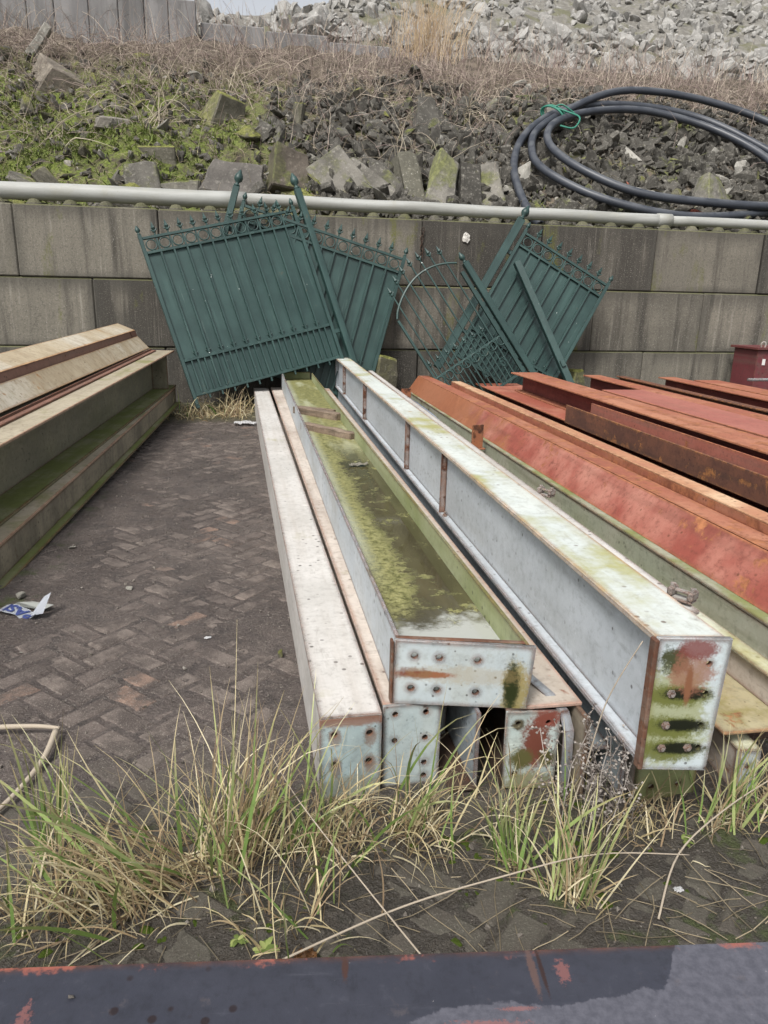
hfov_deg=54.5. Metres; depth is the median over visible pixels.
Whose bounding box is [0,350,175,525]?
deep girder
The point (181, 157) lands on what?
concrete chunk
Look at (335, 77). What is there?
concrete chunk
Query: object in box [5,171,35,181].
concrete chunk
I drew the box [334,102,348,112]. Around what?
concrete chunk
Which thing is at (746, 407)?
dark girder
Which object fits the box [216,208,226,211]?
concrete chunk
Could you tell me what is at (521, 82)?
concrete chunk
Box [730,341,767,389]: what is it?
metal container
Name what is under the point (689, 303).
block wall
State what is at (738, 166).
concrete chunk
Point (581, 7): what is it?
rubble tip stones
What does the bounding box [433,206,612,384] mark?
gate
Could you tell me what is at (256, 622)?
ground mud
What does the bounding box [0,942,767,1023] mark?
front beam
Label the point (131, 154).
concrete chunk
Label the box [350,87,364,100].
concrete chunk
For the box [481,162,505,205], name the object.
concrete slab
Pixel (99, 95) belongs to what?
concrete chunk
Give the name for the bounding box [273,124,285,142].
concrete chunk
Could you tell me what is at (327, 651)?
box girder
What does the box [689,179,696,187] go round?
concrete chunk
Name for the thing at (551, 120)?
hose coil
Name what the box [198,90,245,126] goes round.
concrete slab
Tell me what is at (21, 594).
stone
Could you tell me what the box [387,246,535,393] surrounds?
arched gate
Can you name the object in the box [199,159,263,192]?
concrete slab
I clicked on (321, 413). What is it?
timber batten
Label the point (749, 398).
red girder
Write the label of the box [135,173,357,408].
gate
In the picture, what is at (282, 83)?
dead straw
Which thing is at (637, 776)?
packing beam
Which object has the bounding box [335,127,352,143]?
concrete chunk
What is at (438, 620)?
trough beam
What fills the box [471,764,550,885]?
grass tuft
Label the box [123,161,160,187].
concrete slab
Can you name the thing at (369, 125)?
concrete chunk
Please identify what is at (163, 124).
concrete chunk
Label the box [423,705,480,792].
steel channel
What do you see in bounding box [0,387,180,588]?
mossy girder
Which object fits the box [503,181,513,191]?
concrete chunk
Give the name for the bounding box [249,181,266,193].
concrete chunk
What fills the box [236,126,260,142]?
concrete chunk
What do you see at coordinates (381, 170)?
concrete slab
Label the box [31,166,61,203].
concrete chunk
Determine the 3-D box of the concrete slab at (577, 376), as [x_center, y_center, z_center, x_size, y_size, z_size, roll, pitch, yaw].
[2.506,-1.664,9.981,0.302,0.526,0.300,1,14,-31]
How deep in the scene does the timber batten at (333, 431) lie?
5.57 m
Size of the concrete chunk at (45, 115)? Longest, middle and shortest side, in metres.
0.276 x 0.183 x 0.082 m
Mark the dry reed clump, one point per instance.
(416, 47)
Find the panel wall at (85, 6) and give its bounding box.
[0,0,196,43]
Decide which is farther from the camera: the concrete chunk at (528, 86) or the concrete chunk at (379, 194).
the concrete chunk at (528, 86)
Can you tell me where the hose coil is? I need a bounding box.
[510,86,767,223]
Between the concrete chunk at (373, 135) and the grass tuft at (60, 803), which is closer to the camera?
the grass tuft at (60, 803)
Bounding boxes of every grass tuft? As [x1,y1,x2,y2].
[0,727,174,965]
[0,731,279,965]
[0,765,216,966]
[1,715,146,886]
[60,640,373,935]
[166,386,235,421]
[185,674,450,895]
[196,778,389,959]
[197,387,254,419]
[328,687,571,893]
[428,726,631,860]
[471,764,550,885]
[482,746,667,919]
[562,742,732,871]
[662,708,767,843]
[726,742,767,811]
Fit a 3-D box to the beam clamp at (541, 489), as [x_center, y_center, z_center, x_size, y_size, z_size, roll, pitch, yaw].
[0.727,-0.094,3.340,0.044,0.044,0.078,-12,21,-38]
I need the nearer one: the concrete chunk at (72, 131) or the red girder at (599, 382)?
the red girder at (599, 382)
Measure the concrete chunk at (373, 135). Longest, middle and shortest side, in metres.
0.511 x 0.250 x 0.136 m
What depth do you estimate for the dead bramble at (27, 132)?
10.04 m
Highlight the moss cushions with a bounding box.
[1,741,767,965]
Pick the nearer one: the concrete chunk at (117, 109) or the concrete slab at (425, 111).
the concrete chunk at (117, 109)
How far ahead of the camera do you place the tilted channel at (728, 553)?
3.98 m
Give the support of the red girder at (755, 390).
on the steel bearer
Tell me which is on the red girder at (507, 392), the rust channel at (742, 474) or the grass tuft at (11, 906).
the rust channel at (742, 474)
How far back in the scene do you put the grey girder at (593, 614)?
2.36 m
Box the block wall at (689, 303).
[0,198,767,402]
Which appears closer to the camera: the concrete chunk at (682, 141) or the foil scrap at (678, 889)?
the foil scrap at (678, 889)
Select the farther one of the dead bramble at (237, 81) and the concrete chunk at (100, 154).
the dead bramble at (237, 81)
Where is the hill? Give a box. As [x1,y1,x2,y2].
[204,0,767,71]
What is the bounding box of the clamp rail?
[368,371,698,614]
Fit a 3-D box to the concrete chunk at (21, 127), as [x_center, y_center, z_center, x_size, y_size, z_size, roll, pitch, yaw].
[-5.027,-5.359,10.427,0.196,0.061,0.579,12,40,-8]
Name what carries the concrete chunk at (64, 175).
on the hillside
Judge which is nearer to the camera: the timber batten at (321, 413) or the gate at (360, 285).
the timber batten at (321, 413)
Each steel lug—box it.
[401,388,410,397]
[471,424,484,449]
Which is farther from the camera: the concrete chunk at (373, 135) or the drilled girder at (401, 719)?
the concrete chunk at (373, 135)
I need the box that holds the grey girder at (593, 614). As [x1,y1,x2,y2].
[335,358,732,769]
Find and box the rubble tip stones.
[194,0,767,78]
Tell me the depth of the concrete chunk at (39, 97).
10.95 m
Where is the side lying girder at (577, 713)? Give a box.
[338,391,627,794]
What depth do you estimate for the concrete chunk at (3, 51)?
11.61 m
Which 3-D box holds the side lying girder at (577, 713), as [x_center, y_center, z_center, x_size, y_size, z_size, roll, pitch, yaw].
[0.016,-0.323,5.641,0.129,0.252,7.380,-2,17,-10]
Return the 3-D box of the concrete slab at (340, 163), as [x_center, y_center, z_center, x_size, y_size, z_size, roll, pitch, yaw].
[-0.596,-4.535,10.321,0.711,0.905,0.312,-37,-5,-7]
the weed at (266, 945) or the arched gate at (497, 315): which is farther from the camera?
the arched gate at (497, 315)
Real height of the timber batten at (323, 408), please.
0.038 m
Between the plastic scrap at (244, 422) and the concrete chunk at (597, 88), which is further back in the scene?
the concrete chunk at (597, 88)
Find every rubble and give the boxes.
[0,45,767,233]
[254,85,767,232]
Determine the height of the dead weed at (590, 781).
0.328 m
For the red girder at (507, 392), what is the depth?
7.27 m
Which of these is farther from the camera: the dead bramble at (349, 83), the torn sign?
the dead bramble at (349, 83)
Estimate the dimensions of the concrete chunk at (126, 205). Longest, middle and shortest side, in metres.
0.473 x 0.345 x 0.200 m
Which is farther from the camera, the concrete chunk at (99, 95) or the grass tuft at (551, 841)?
the concrete chunk at (99, 95)
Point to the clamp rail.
(691, 608)
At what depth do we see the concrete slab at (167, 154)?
10.19 m
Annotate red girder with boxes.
[449,385,767,535]
[476,383,767,512]
[511,372,767,460]
[583,375,767,420]
[658,377,767,408]
[694,380,767,395]
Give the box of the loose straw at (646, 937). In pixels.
[0,759,767,967]
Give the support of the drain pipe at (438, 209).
on the block wall at (689, 303)
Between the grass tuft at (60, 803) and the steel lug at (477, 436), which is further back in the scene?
the steel lug at (477, 436)
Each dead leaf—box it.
[294,947,316,957]
[349,462,368,465]
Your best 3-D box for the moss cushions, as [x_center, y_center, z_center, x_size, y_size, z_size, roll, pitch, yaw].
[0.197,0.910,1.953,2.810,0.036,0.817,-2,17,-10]
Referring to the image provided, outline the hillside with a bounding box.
[0,22,767,219]
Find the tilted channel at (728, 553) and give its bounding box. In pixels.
[410,376,767,613]
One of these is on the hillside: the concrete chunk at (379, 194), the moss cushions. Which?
the concrete chunk at (379, 194)
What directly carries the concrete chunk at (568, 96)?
on the hillside
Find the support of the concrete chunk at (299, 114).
on the hillside
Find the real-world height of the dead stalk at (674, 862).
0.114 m
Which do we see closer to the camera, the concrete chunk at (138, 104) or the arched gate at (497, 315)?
the arched gate at (497, 315)
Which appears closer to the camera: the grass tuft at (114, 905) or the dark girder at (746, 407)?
the grass tuft at (114, 905)
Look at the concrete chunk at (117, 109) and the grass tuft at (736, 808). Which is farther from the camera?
the concrete chunk at (117, 109)
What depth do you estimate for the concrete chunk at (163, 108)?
11.21 m
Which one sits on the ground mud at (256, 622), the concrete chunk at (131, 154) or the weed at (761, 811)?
the weed at (761, 811)
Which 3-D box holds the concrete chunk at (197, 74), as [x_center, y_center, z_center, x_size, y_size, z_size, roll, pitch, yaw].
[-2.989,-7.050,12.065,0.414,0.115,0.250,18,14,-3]
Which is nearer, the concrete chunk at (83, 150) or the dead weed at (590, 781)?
the dead weed at (590, 781)
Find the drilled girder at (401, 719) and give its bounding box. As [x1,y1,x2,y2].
[271,387,441,785]
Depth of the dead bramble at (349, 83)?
12.05 m
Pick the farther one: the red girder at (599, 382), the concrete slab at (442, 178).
the concrete slab at (442, 178)
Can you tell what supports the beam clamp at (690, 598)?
attached to the clamp rail
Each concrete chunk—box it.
[0,47,16,60]
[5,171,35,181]
[7,200,25,202]
[18,124,33,131]
[20,95,35,115]
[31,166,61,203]
[32,158,44,164]
[33,90,45,103]
[40,112,53,120]
[59,173,78,178]
[62,146,68,156]
[69,129,81,134]
[72,61,79,70]
[78,141,91,157]
[88,93,104,98]
[90,73,97,85]
[97,149,104,158]
[109,101,123,113]
[112,169,119,178]
[115,203,134,207]
[125,183,139,186]
[128,150,132,158]
[130,99,145,106]
[133,52,154,61]
[152,105,168,112]
[156,118,169,129]
[158,206,169,208]
[174,98,185,106]
[177,150,184,162]
[187,71,208,81]
[191,100,200,109]
[203,59,209,71]
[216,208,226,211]
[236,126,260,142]
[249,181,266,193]
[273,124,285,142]
[285,188,312,195]
[293,90,307,124]
[307,173,320,184]
[316,118,330,130]
[327,68,338,80]
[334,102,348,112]
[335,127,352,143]
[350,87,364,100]
[361,179,387,199]
[364,122,373,132]
[366,132,384,140]
[407,65,420,78]
[440,134,443,144]
[446,195,458,203]
[480,182,490,190]
[486,98,497,109]
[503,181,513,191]
[512,79,526,87]
[518,161,530,178]
[522,83,531,93]
[537,106,558,116]
[566,92,570,102]
[593,85,602,100]
[609,130,619,142]
[621,146,641,161]
[659,175,667,182]
[659,204,670,209]
[671,188,681,194]
[677,136,686,146]
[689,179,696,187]
[716,174,733,186]
[734,160,746,174]
[742,193,758,201]
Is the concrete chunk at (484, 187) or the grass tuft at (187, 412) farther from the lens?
the concrete chunk at (484, 187)
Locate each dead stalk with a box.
[271,754,420,953]
[282,852,689,958]
[561,641,642,835]
[657,780,767,919]
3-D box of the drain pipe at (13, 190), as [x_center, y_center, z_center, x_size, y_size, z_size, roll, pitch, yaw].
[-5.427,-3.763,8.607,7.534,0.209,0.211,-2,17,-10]
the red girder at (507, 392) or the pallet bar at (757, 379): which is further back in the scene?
the pallet bar at (757, 379)
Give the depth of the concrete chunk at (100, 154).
10.00 m
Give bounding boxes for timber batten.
[293,406,340,420]
[305,406,335,411]
[305,422,353,439]
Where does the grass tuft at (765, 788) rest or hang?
on the ground mud at (256, 622)
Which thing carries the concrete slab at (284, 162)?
on the hillside
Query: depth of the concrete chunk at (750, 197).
11.45 m
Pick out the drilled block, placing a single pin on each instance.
(733, 745)
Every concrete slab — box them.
[25,22,51,56]
[32,53,84,92]
[94,116,140,130]
[112,146,176,164]
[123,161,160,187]
[160,179,201,189]
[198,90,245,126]
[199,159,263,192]
[266,141,310,193]
[306,145,372,197]
[350,157,394,199]
[369,160,411,196]
[375,354,397,387]
[392,152,424,197]
[412,97,441,137]
[425,148,458,202]
[456,162,481,204]
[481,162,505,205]
[561,369,584,385]
[692,172,735,211]
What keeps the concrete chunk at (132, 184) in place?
on the hillside
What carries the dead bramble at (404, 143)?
on the hillside
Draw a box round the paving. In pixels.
[0,420,767,964]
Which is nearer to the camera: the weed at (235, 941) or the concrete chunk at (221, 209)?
the weed at (235, 941)
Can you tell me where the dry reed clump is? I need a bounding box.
[365,0,493,63]
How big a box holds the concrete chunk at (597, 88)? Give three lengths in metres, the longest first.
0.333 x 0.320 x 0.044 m
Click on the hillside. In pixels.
(184, 167)
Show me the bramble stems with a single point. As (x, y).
(21, 39)
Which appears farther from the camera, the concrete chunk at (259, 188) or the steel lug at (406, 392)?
the concrete chunk at (259, 188)
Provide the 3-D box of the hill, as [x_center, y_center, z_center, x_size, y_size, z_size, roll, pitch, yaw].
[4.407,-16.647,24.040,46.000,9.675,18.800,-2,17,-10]
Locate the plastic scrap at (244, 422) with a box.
[234,420,256,424]
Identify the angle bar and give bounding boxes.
[0,349,155,427]
[451,381,767,534]
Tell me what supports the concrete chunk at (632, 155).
on the hillside
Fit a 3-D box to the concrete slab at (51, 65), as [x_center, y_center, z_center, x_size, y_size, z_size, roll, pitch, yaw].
[-5.001,-6.634,11.595,0.789,0.465,0.640,14,34,-43]
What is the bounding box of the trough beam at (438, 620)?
[281,372,536,708]
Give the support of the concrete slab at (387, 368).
on the ground mud
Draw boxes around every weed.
[230,934,249,946]
[252,936,279,953]
[528,707,642,841]
[681,834,694,847]
[752,803,767,813]
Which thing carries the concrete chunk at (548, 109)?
on the hillside
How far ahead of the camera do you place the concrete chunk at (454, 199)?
10.12 m
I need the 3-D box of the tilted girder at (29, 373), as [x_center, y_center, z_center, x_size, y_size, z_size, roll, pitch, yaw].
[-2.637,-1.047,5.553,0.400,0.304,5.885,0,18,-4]
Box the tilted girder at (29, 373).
[0,323,148,412]
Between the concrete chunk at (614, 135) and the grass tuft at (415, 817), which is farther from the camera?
the concrete chunk at (614, 135)
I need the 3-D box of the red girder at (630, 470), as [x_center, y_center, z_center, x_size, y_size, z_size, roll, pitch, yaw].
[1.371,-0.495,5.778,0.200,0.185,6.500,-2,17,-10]
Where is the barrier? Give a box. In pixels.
[200,22,388,57]
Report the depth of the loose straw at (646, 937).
1.81 m
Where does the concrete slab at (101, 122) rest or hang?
on the hillside
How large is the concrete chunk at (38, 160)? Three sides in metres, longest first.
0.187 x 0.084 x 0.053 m
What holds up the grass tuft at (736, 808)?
on the ground mud at (256, 622)
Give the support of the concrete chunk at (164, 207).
on the hillside
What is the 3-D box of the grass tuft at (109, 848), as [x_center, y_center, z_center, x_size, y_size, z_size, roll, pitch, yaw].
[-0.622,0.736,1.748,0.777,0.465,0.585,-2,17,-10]
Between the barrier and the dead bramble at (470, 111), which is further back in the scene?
the barrier
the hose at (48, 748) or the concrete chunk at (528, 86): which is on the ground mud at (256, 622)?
the hose at (48, 748)
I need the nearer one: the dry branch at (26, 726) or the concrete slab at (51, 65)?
the dry branch at (26, 726)
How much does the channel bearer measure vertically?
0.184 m
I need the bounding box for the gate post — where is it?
[513,260,573,382]
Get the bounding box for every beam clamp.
[537,485,555,497]
[667,582,698,604]
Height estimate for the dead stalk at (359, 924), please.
0.094 m
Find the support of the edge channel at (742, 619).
on the ground mud
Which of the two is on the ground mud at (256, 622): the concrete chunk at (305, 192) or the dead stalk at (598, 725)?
the dead stalk at (598, 725)
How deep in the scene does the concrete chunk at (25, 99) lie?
10.74 m
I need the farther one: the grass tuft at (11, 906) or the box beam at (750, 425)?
the box beam at (750, 425)
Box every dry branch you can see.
[0,724,60,729]
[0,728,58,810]
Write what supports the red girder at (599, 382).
on the steel bearer
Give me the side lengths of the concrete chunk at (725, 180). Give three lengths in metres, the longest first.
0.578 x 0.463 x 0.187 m
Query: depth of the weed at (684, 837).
2.03 m
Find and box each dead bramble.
[0,98,112,151]
[70,46,204,128]
[187,4,285,99]
[308,56,393,118]
[358,105,481,169]
[414,67,517,134]
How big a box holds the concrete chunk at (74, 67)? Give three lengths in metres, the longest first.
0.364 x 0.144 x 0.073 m
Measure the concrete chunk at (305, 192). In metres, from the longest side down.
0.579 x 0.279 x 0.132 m
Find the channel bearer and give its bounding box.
[747,732,767,739]
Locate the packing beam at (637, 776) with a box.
[623,723,698,800]
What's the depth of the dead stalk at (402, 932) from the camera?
1.73 m
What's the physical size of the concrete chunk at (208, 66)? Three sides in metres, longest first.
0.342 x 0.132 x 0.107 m
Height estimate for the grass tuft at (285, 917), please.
0.327 m
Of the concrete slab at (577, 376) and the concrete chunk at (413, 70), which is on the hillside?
the concrete chunk at (413, 70)
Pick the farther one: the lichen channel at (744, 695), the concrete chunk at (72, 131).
the concrete chunk at (72, 131)
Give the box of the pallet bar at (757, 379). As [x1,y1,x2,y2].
[747,378,767,380]
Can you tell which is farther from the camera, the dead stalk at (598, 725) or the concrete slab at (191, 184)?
the concrete slab at (191, 184)
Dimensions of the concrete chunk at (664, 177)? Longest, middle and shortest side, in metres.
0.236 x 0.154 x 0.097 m
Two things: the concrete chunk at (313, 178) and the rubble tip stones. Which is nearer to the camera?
the concrete chunk at (313, 178)
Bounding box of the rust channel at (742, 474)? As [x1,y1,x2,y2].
[565,403,767,506]
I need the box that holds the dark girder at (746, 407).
[616,376,767,415]
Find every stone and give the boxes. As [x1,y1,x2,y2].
[16,591,25,598]
[278,649,282,657]
[480,829,491,837]
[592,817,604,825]
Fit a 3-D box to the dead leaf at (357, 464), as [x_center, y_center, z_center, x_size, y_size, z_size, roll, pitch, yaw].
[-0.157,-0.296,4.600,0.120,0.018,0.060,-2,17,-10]
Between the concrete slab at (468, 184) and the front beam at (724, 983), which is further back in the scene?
the concrete slab at (468, 184)
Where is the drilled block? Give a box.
[707,727,761,789]
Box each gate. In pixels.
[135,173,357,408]
[221,169,407,398]
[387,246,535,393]
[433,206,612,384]
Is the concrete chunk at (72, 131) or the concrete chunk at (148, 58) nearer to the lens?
the concrete chunk at (72, 131)
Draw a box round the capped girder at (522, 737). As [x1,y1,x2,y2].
[325,388,581,787]
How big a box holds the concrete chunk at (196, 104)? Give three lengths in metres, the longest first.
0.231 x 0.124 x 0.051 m
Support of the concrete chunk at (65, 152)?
on the hillside
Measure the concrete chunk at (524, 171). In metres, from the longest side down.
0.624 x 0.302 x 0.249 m
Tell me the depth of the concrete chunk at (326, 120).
11.46 m
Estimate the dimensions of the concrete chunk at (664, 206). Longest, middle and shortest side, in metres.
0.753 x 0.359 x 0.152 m
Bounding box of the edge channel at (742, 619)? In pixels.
[411,392,767,658]
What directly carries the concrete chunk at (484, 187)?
on the hillside
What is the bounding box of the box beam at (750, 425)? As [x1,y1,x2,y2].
[602,390,767,437]
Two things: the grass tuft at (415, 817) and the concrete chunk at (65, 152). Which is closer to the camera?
the grass tuft at (415, 817)
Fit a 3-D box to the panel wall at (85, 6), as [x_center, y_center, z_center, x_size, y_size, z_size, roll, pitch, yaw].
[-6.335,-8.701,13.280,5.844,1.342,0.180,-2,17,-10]
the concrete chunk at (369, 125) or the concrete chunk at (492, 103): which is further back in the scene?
the concrete chunk at (492, 103)
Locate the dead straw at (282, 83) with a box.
[0,33,767,221]
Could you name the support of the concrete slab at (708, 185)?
on the hillside
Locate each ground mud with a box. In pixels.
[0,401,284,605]
[0,594,767,967]
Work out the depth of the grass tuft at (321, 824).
1.96 m
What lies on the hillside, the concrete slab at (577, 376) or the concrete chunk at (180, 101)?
the concrete chunk at (180, 101)
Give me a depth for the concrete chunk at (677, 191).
11.21 m
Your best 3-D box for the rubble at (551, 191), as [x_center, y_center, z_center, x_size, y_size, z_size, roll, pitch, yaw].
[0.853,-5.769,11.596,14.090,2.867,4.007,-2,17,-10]
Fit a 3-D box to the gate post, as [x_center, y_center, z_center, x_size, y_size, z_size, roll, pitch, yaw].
[2.033,-2.168,9.178,1.108,1.793,0.125,13,20,33]
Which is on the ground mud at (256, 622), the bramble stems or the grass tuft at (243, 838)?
the grass tuft at (243, 838)
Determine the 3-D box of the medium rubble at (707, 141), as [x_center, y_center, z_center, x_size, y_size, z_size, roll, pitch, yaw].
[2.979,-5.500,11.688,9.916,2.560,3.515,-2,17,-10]
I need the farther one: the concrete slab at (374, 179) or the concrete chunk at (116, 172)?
the concrete slab at (374, 179)
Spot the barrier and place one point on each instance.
(205, 26)
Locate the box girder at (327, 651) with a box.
[253,388,381,798]
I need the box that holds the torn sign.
[0,593,52,618]
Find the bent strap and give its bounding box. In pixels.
[530,674,573,785]
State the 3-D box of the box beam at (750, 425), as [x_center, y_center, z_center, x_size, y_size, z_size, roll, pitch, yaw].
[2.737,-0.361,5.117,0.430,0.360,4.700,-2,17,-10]
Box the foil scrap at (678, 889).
[673,886,683,891]
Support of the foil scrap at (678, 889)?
on the ground mud at (256, 622)
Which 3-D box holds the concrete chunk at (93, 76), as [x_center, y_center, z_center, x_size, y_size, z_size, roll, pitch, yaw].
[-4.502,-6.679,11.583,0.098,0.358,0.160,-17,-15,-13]
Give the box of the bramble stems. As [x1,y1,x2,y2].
[0,0,767,181]
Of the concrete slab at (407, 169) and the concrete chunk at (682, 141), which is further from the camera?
the concrete chunk at (682, 141)
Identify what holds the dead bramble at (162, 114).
on the hillside
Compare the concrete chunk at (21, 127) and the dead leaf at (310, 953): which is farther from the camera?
the concrete chunk at (21, 127)
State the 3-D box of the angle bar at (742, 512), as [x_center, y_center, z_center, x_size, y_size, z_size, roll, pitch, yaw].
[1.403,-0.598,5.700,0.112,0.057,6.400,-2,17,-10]
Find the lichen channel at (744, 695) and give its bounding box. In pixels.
[692,605,767,734]
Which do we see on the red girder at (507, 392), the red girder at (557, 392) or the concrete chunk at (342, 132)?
the red girder at (557, 392)
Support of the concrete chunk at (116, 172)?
on the hillside
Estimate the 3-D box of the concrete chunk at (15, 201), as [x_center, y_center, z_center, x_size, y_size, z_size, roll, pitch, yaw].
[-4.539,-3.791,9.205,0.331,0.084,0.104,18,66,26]
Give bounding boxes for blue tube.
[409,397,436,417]
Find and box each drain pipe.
[0,181,245,208]
[246,193,673,226]
[672,216,767,229]
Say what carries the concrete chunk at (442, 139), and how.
on the hillside
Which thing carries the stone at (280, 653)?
on the ground mud at (256, 622)
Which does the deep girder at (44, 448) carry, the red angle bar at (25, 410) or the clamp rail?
the red angle bar at (25, 410)
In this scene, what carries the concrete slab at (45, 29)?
on the hillside
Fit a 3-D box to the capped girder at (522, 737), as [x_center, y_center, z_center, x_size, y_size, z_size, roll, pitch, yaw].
[-0.163,-0.344,5.692,0.236,0.272,7.410,-2,17,-10]

